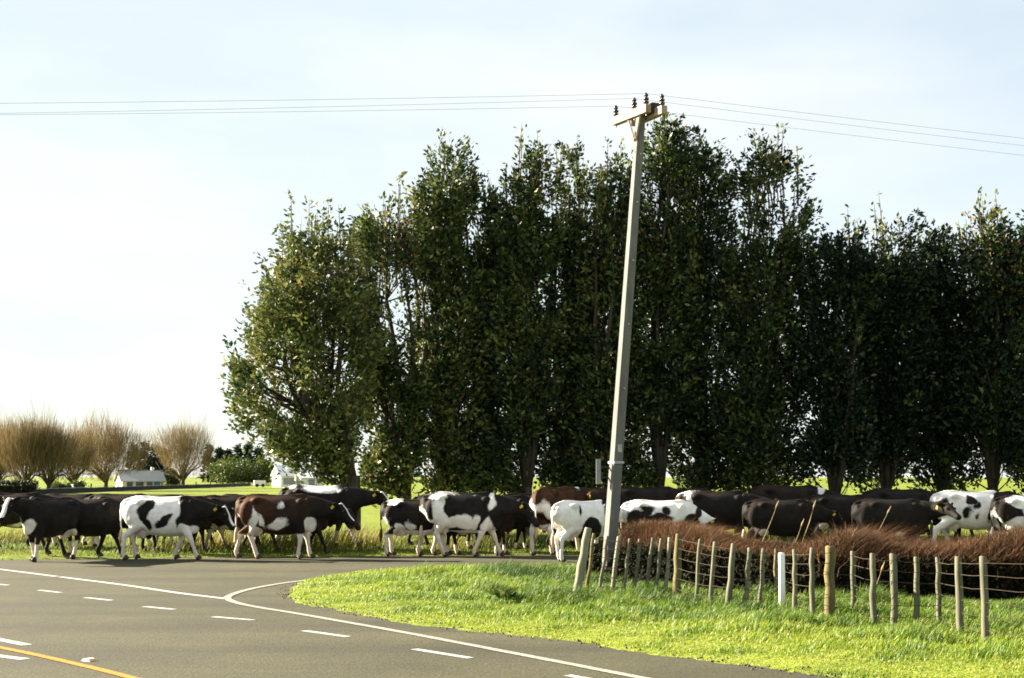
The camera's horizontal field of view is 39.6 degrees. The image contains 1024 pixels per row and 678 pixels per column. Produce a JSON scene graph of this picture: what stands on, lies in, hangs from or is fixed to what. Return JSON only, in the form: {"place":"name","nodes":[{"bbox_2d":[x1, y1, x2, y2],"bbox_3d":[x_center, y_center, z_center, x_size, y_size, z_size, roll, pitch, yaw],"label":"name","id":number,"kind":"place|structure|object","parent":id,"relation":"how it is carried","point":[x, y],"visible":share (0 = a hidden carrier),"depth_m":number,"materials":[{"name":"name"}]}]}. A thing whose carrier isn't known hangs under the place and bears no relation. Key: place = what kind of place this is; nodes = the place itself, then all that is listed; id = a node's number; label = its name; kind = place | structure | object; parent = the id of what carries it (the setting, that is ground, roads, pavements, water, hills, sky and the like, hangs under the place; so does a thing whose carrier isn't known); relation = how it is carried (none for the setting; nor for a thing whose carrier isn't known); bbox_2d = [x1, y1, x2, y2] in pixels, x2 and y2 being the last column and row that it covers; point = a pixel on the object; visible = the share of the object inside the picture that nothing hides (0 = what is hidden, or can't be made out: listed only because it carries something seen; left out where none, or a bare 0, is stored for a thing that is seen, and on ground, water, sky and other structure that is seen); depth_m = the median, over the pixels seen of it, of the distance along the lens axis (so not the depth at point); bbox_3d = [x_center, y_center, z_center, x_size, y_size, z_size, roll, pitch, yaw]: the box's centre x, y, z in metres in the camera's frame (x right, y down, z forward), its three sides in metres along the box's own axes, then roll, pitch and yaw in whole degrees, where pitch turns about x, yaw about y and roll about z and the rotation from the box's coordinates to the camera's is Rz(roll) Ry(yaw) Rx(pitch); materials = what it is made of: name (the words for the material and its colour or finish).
{"place":"outdoors","nodes":[
{"label":"outdoors","id":0,"kind":"place"},
{"bbox_2d":[0,555,837,677],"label":"road","id":1,"kind":"structure","parent":0,"point":[224,617],"depth_m":16.75,"materials":[{"name":"grey asphalt"}]},
{"bbox_2d":[0,496,81,561],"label":"dairy cow","id":2,"kind":"object","parent":1,"relation":"on","point":[40,518],"visible":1,"depth_m":31.45},
{"bbox_2d":[81,658,96,661],"bbox_3d":[-4.293,3.257,14.450,0.134,0.024,0.100,-4,-7,35],"label":"road stud","id":3,"kind":"object","parent":1,"relation":"on","point":[89,659],"visible":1,"depth_m":14.42,"materials":[{"name":"plastic"}]},
{"bbox_2d":[119,496,234,559],"bbox_3d":[-7.567,4.271,32.188,2.662,1.448,0.671,0,-6,0],"label":"dairy cow","id":4,"kind":"object","parent":1,"relation":"on","point":[181,517],"visible":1,"depth_m":31.99},
{"bbox_2d":[234,493,355,558],"bbox_3d":[-4.970,4.281,32.512,2.824,1.492,0.690,0,-6,0],"label":"dairy cow","id":5,"kind":"object","parent":1,"relation":"on","point":[299,515],"visible":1,"depth_m":32.31},
{"bbox_2d":[379,499,451,555],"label":"dairy cow","id":6,"kind":"object","parent":1,"relation":"on","point":[401,517],"visible":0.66,"depth_m":33.47},
{"bbox_2d":[1,553,862,677],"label":"loose chip","id":7,"kind":"object","parent":1,"relation":"on","point":[748,665],"visible":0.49,"depth_m":17.53,"materials":[{"name":"grey gravel"}]},
{"bbox_2d":[416,491,539,556],"bbox_3d":[-0.804,4.343,33.346,2.908,1.530,0.708,0,-6,0],"label":"dairy cow","id":8,"kind":"object","parent":1,"relation":"on","point":[480,513],"visible":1,"depth_m":33.15},
{"bbox_2d":[445,516,545,555],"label":"dairy cow","id":9,"kind":"object","parent":1,"relation":"on","point":[507,523],"visible":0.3,"depth_m":33.77},
{"bbox_2d":[529,486,591,555],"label":"dairy cow","id":10,"kind":"object","parent":1,"relation":"on","point":[543,500],"visible":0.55,"depth_m":33.72},
{"bbox_2d":[551,500,623,561],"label":"dairy cow","id":11,"kind":"object","parent":1,"relation":"on","point":[571,520],"visible":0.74,"depth_m":31.40},
{"bbox_2d":[620,499,719,531],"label":"dairy cow","id":12,"kind":"object","parent":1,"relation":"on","point":[683,510],"visible":0.5,"depth_m":32.18},
{"bbox_2d":[742,499,848,541],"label":"dairy cow","id":13,"kind":"object","parent":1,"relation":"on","point":[788,516],"visible":0.88,"depth_m":32.98},
{"bbox_2d":[851,498,961,540],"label":"dairy cow","id":14,"kind":"object","parent":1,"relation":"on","point":[916,514],"visible":0.75,"depth_m":31.80},
{"bbox_2d":[988,495,1023,535],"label":"dairy cow","id":15,"kind":"object","parent":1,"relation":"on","point":[1006,510],"visible":0.77,"depth_m":33.53},
{"bbox_2d":[0,477,1023,677],"bbox_3d":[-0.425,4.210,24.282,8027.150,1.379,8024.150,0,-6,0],"label":"ground","id":16,"kind":"structure","parent":0,"point":[370,514],"depth_m":17.90,"materials":[{"name":"green plant"}]},
{"bbox_2d":[0,403,24,480],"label":"bare willow","id":17,"kind":"object","parent":16,"relation":"on","point":[2,474],"visible":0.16,"depth_m":154.53,"materials":[{"name":"brown plant"}]},
{"bbox_2d":[0,479,40,492],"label":"clipped hedge","id":18,"kind":"object","parent":16,"relation":"on","point":[25,486],"visible":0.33,"depth_m":52.14,"materials":[{"name":"green plant"}]},
{"bbox_2d":[0,492,55,547],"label":"dairy cow","id":19,"kind":"object","parent":16,"relation":"on","point":[12,520],"visible":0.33,"depth_m":35.02},
{"bbox_2d":[0,387,73,481],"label":"bare willow","id":20,"kind":"object","parent":16,"relation":"on","point":[11,459],"visible":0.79,"depth_m":150.29,"materials":[{"name":"brown plant"}]},
{"bbox_2d":[10,393,102,487],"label":"bare willow","id":21,"kind":"object","parent":16,"relation":"on","point":[60,447],"visible":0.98,"depth_m":150.52,"materials":[{"name":"brown plant"}]},
{"bbox_2d":[51,481,66,488],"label":"garden bush","id":22,"kind":"object","parent":16,"relation":"on","point":[56,485],"visible":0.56,"depth_m":166.17,"materials":[{"name":"green plant"}]},
{"bbox_2d":[34,493,96,545],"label":"dairy cow","id":23,"kind":"object","parent":16,"relation":"on","point":[79,496],"visible":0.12,"depth_m":35.74},
{"bbox_2d":[48,400,104,481],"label":"bare willow","id":24,"kind":"object","parent":16,"relation":"on","point":[84,460],"visible":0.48,"depth_m":175.33,"materials":[{"name":"brown plant"}]},
{"bbox_2d":[66,479,88,487],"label":"garden bush","id":25,"kind":"object","parent":16,"relation":"on","point":[76,483],"visible":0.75,"depth_m":165.93,"materials":[{"name":"green plant"}]},
{"bbox_2d":[45,498,151,557],"bbox_3d":[-9.520,4.332,32.681,2.475,1.356,0.682,0,-6,-2],"label":"dairy cow","id":26,"kind":"object","parent":16,"relation":"on","point":[100,518],"visible":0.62,"depth_m":32.49},
{"bbox_2d":[62,400,162,486],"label":"bare willow","id":27,"kind":"object","parent":16,"relation":"on","point":[116,448],"visible":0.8,"depth_m":184.91,"materials":[{"name":"brown plant"}]},
{"bbox_2d":[87,493,150,547],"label":"dairy cow","id":28,"kind":"object","parent":16,"relation":"on","point":[120,497],"visible":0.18,"depth_m":35.14},
{"bbox_2d":[125,443,143,469],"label":"conifer","id":29,"kind":"object","parent":16,"relation":"on","point":[134,458],"visible":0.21,"depth_m":432.56,"materials":[{"name":"green plant"}]},
{"bbox_2d":[113,467,165,486],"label":"farm house","id":30,"kind":"structure","parent":16,"relation":"on","point":[152,476],"depth_m":226.01,"materials":[{"name":"white paint"}]},
{"bbox_2d":[36,481,250,493],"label":"paddock fence","id":31,"kind":"object","parent":16,"relation":"on","point":[89,489],"visible":0.77,"depth_m":185.92,"materials":[{"name":"brown wood"}]},
{"bbox_2d":[135,440,153,469],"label":"conifer","id":32,"kind":"object","parent":16,"relation":"on","point":[146,465],"visible":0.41,"depth_m":432.41,"materials":[{"name":"green plant"}]},
{"bbox_2d":[115,494,184,545],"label":"dairy cow","id":33,"kind":"object","parent":16,"relation":"on","point":[163,537],"visible":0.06,"depth_m":36.56},
{"bbox_2d":[146,444,163,469],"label":"conifer","id":34,"kind":"object","parent":16,"relation":"on","point":[153,460],"visible":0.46,"depth_m":432.18,"materials":[{"name":"green plant"}]},
{"bbox_2d":[156,450,173,481],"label":"conifer","id":35,"kind":"object","parent":16,"relation":"on","point":[161,468],"visible":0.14,"depth_m":432.33,"materials":[{"name":"green plant"}]},
{"bbox_2d":[163,468,180,485],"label":"green bush","id":36,"kind":"object","parent":16,"relation":"on","point":[172,480],"visible":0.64,"depth_m":231.19,"materials":[{"name":"green plant"}]},
{"bbox_2d":[141,401,222,484],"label":"bare willow","id":37,"kind":"object","parent":16,"relation":"on","point":[181,451],"visible":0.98,"depth_m":223.54,"materials":[{"name":"brown plant"}]},
{"bbox_2d":[140,496,244,552],"bbox_3d":[-7.612,4.411,33.867,2.497,1.355,0.629,0,-6,0],"label":"dairy cow","id":38,"kind":"object","parent":16,"relation":"on","point":[205,524],"visible":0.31,"depth_m":33.82},
{"bbox_2d":[156,495,228,548],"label":"dairy cow","id":39,"kind":"object","parent":16,"relation":"on","point":[210,531],"visible":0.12,"depth_m":34.74},
{"bbox_2d":[198,444,216,481],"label":"conifer","id":40,"kind":"object","parent":16,"relation":"on","point":[203,477],"visible":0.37,"depth_m":432.06,"materials":[{"name":"green plant"}]},
{"bbox_2d":[206,446,223,481],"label":"conifer","id":41,"kind":"object","parent":16,"relation":"on","point":[219,455],"visible":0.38,"depth_m":432.78,"materials":[{"name":"green plant"}]},
{"bbox_2d":[217,448,233,481],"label":"conifer","id":42,"kind":"object","parent":16,"relation":"on","point":[229,451],"visible":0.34,"depth_m":432.90,"materials":[{"name":"green plant"}]},
{"bbox_2d":[213,494,242,541],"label":"dairy cow","id":43,"kind":"object","parent":16,"relation":"on","point":[229,495],"visible":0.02,"depth_m":36.58},
{"bbox_2d":[192,495,264,549],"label":"dairy cow","id":44,"kind":"object","parent":16,"relation":"on","point":[229,502],"visible":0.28,"depth_m":34.63},
{"bbox_2d":[200,453,262,483],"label":"green bush","id":45,"kind":"object","parent":16,"relation":"on","point":[229,473],"visible":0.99,"depth_m":307.95,"materials":[{"name":"green plant"}]},
{"bbox_2d":[230,443,242,466],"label":"conifer","id":46,"kind":"object","parent":16,"relation":"on","point":[238,450],"visible":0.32,"depth_m":432.82,"materials":[{"name":"green plant"}]},
{"bbox_2d":[241,442,256,481],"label":"conifer","id":47,"kind":"object","parent":16,"relation":"on","point":[247,448],"visible":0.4,"depth_m":432.75,"materials":[{"name":"green plant"}]},
{"bbox_2d":[249,445,270,480],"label":"conifer","id":48,"kind":"object","parent":16,"relation":"on","point":[256,453],"visible":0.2,"depth_m":432.91,"materials":[{"name":"green plant"}]},
{"bbox_2d":[254,480,265,486],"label":"farm trailer","id":49,"kind":"object","parent":16,"relation":"on","point":[257,483],"visible":0.96,"depth_m":258.82,"materials":[{"name":"white metal"}]},
{"bbox_2d":[243,454,277,485],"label":"green bush","id":50,"kind":"object","parent":16,"relation":"on","point":[263,470],"visible":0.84,"depth_m":308.33,"materials":[{"name":"green plant"}]},
{"bbox_2d":[232,494,332,545],"bbox_3d":[-5.694,4.540,35.334,2.496,1.356,0.628,0,-6,0],"label":"dairy cow","id":51,"kind":"object","parent":16,"relation":"on","point":[283,535],"visible":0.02,"depth_m":35.28},
{"bbox_2d":[270,465,297,486],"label":"white shed","id":52,"kind":"structure","parent":16,"relation":"on","point":[283,480],"depth_m":271.59,"materials":[{"name":"paint"}]},
{"bbox_2d":[283,478,294,483],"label":"roller door","id":53,"kind":"structure","parent":52,"relation":"in","point":[285,480],"depth_m":271.10,"materials":[{"name":"metal"}]},
{"bbox_2d":[217,190,396,536],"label":"shelterbelt tree","id":54,"kind":"object","parent":16,"relation":"on","point":[284,312],"visible":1,"depth_m":40.55,"materials":[{"name":"green plant"}]},
{"bbox_2d":[255,496,360,553],"bbox_3d":[-4.869,4.431,33.872,2.538,1.355,0.629,0,-6,-2],"label":"dairy cow","id":55,"kind":"object","parent":16,"relation":"on","point":[322,523],"visible":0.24,"depth_m":33.81},
{"bbox_2d":[297,470,322,485],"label":"white shed","id":56,"kind":"structure","parent":16,"relation":"on","point":[303,478],"depth_m":271.29,"materials":[{"name":"metal"}]},
{"bbox_2d":[309,479,314,485],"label":"door","id":57,"kind":"structure","parent":56,"relation":"in","point":[310,482],"depth_m":271.30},
{"bbox_2d":[275,485,387,547],"bbox_3d":[-4.402,4.410,35.347,3.015,1.570,0.727,0,-6,0],"label":"dairy cow","id":58,"kind":"object","parent":16,"relation":"on","point":[354,499],"visible":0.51,"depth_m":35.23},
{"bbox_2d":[329,170,452,535],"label":"shelterbelt tree","id":59,"kind":"object","parent":16,"relation":"on","point":[389,464],"visible":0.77,"depth_m":42.63,"materials":[{"name":"green plant"}]},
{"bbox_2d":[407,494,475,546],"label":"dairy cow","id":60,"kind":"object","parent":16,"relation":"on","point":[409,541],"visible":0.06,"depth_m":36.33},
{"bbox_2d":[388,127,503,493],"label":"shelterbelt tree","id":61,"kind":"object","parent":16,"relation":"on","point":[456,350],"visible":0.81,"depth_m":43.32,"materials":[{"name":"green plant"}]},
{"bbox_2d":[450,178,520,495],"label":"shelterbelt tree","id":62,"kind":"object","parent":16,"relation":"on","point":[483,252],"visible":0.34,"depth_m":43.95,"materials":[{"name":"green plant"}]},
{"bbox_2d":[0,521,998,557],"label":"roadside grass","id":63,"kind":"structure","parent":16,"relation":"on","point":[347,541],"depth_m":35.01,"materials":[{"name":"green plant"}]},
{"bbox_2d":[487,586,518,599],"bbox_3d":[-0.095,3.591,20.064,0.408,0.201,0.408,-2,-6,20],"label":"dock weed","id":64,"kind":"object","parent":16,"relation":"on","point":[509,592],"visible":0.98,"depth_m":20.03,"materials":[{"name":"green plant"}]},
{"bbox_2d":[465,495,555,549],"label":"dairy cow","id":65,"kind":"object","parent":16,"relation":"on","point":[520,527],"visible":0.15,"depth_m":34.85},
{"bbox_2d":[470,123,576,535],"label":"shelterbelt tree","id":66,"kind":"object","parent":16,"relation":"on","point":[516,325],"visible":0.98,"depth_m":43.06,"materials":[{"name":"green plant"}]},
{"bbox_2d":[503,493,554,546],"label":"dairy cow","id":67,"kind":"object","parent":16,"relation":"on","point":[547,540],"visible":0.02,"depth_m":36.49},
{"bbox_2d":[510,134,609,487],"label":"shelterbelt tree","id":68,"kind":"object","parent":16,"relation":"on","point":[554,455],"visible":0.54,"depth_m":43.70,"materials":[{"name":"green plant"}]},
{"bbox_2d":[559,487,623,547],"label":"dairy cow","id":69,"kind":"object","parent":16,"relation":"on","point":[598,493],"visible":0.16,"depth_m":36.03},
{"bbox_2d":[557,136,659,487],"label":"shelterbelt tree","id":70,"kind":"object","parent":16,"relation":"on","point":[602,346],"visible":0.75,"depth_m":43.03,"materials":[{"name":"green plant"}]},
{"bbox_2d":[594,572,628,584],"bbox_3d":[1.667,3.996,23.520,0.605,0.261,0.558,0,-6,0],"label":"dock weed","id":71,"kind":"object","parent":16,"relation":"on","point":[605,581],"visible":0.4,"depth_m":23.50,"materials":[{"name":"green plant"}]},
{"bbox_2d":[596,92,666,576],"bbox_3d":[2.375,0.084,26.463,1.420,9.398,0.970,-3,-6,28],"label":"power pole","id":72,"kind":"object","parent":16,"relation":"on","point":[638,117],"visible":0.98,"depth_m":26.37,"materials":[{"name":"concrete"},{"name":"grey timber"},{"name":"brown porcelain"}]},
{"bbox_2d":[0,93,1017,137],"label":"power line","id":73,"kind":"object","parent":72,"relation":"attached to","point":[511,96],"visible":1,"depth_m":26.71,"materials":[{"name":"grey metal"}]},
{"bbox_2d":[0,98,1023,145],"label":"power line","id":74,"kind":"object","parent":72,"relation":"attached to","point":[523,101],"visible":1,"depth_m":27.15,"materials":[{"name":"grey metal"}]},
{"bbox_2d":[9,106,1023,155],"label":"power line","id":75,"kind":"object","parent":72,"relation":"attached to","point":[484,108],"visible":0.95,"depth_m":27.77,"materials":[{"name":"grey metal"}]},
{"bbox_2d":[619,486,688,527],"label":"dairy cow","id":76,"kind":"object","parent":16,"relation":"on","point":[663,493],"visible":0.21,"depth_m":35.95},
{"bbox_2d":[612,112,719,486],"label":"shelterbelt tree","id":77,"kind":"object","parent":16,"relation":"on","point":[656,398],"visible":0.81,"depth_m":43.31,"materials":[{"name":"green plant"}]},
{"bbox_2d":[684,488,711,490],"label":"dairy cow","id":78,"kind":"object","parent":16,"relation":"on","point":[704,489],"visible":0.01,"depth_m":36.56},
{"bbox_2d":[659,122,744,490],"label":"shelterbelt tree","id":79,"kind":"object","parent":16,"relation":"on","point":[696,473],"visible":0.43,"depth_m":43.88,"materials":[{"name":"green plant"}]},
{"bbox_2d":[675,490,777,536],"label":"dairy cow","id":80,"kind":"object","parent":16,"relation":"on","point":[724,508],"visible":0.42,"depth_m":34.18},
{"bbox_2d":[698,123,823,535],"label":"shelterbelt tree","id":81,"kind":"object","parent":16,"relation":"on","point":[759,442],"visible":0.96,"depth_m":42.89,"materials":[{"name":"green plant"}]},
{"bbox_2d":[762,500,778,540],"bbox_3d":[4.271,3.220,23.800,0.414,1.044,0.032,0,-6,0],"label":"grass stalk","id":82,"kind":"object","parent":16,"relation":"on","point":[771,519],"depth_m":23.82,"materials":[{"name":"plant"}]},
{"bbox_2d":[778,553,784,604],"bbox_3d":[3.557,3.285,18.733,0.090,0.934,0.056,0,-6,0],"label":"marker post","id":83,"kind":"object","parent":16,"relation":"on","point":[781,563],"visible":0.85,"depth_m":18.73,"materials":[{"name":"white paint"}]},
{"bbox_2d":[747,485,841,535],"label":"dairy cow","id":84,"kind":"object","parent":16,"relation":"on","point":[773,492],"visible":0.25,"depth_m":36.18},
{"bbox_2d":[573,527,1023,640],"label":"post and wire fence","id":85,"kind":"object","parent":16,"relation":"on","point":[830,585],"visible":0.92,"depth_m":18.24,"materials":[{"name":"brown wood"}]},
{"bbox_2d":[578,540,1023,602],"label":"ditch undergrowth","id":86,"kind":"object","parent":16,"relation":"on","point":[719,581],"visible":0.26,"depth_m":21.68,"materials":[{"name":"brown plant"}]},
{"bbox_2d":[802,500,815,541],"bbox_3d":[4.941,3.185,23.804,0.317,0.980,0.028,0,-6,0],"label":"grass stalk","id":87,"kind":"object","parent":16,"relation":"on","point":[810,518],"depth_m":23.82,"materials":[{"name":"plant"}]},
{"bbox_2d":[800,494,873,541],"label":"dairy cow","id":88,"kind":"object","parent":16,"relation":"on","point":[842,505],"visible":0.3,"depth_m":34.60},
{"bbox_2d":[778,218,896,535],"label":"shelterbelt tree","id":89,"kind":"object","parent":16,"relation":"on","point":[829,359],"visible":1,"depth_m":42.05,"materials":[{"name":"green plant"}]},
{"bbox_2d":[820,191,952,493],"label":"shelterbelt tree","id":90,"kind":"object","parent":16,"relation":"on","point":[894,381],"visible":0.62,"depth_m":42.83,"materials":[{"name":"green plant"}]},
{"bbox_2d":[862,488,936,541],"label":"dairy cow","id":91,"kind":"object","parent":16,"relation":"on","point":[897,494],"visible":0.25,"depth_m":35.81},
{"bbox_2d":[908,492,958,538],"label":"dairy cow","id":92,"kind":"object","parent":16,"relation":"on","point":[936,521],"visible":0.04,"depth_m":36.53},
{"bbox_2d":[899,218,986,533],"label":"shelterbelt tree","id":93,"kind":"object","parent":16,"relation":"on","point":[936,463],"visible":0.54,"depth_m":43.34,"materials":[{"name":"green plant"}]},
{"bbox_2d":[930,490,1008,540],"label":"dairy cow","id":94,"kind":"object","parent":16,"relation":"on","point":[973,509],"visible":0.56,"depth_m":34.18},
{"bbox_2d":[936,186,1023,534],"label":"shelterbelt tree","id":95,"kind":"object","parent":16,"relation":"on","point":[993,399],"visible":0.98,"depth_m":42.64,"materials":[{"name":"green plant"}]},
{"bbox_2d":[956,491,1022,540],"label":"dairy cow","id":96,"kind":"object","parent":16,"relation":"on","point":[1005,492],"visible":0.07,"depth_m":36.56},
{"bbox_2d":[999,209,1023,494],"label":"shelterbelt tree","id":97,"kind":"object","parent":16,"relation":"on","point":[1014,477],"visible":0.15,"depth_m":43.65,"materials":[{"name":"green plant"}]},
{"bbox_2d":[0,0,1023,477],"label":"sky","id":98,"kind":"structure","parent":0,"point":[125,238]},
{"bbox_2d":[600,514,1023,594],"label":"russet grass","id":99,"kind":"structure","parent":0,"point":[1004,545],"depth_m":22.18,"materials":[{"name":"brown plant"}]}
]}

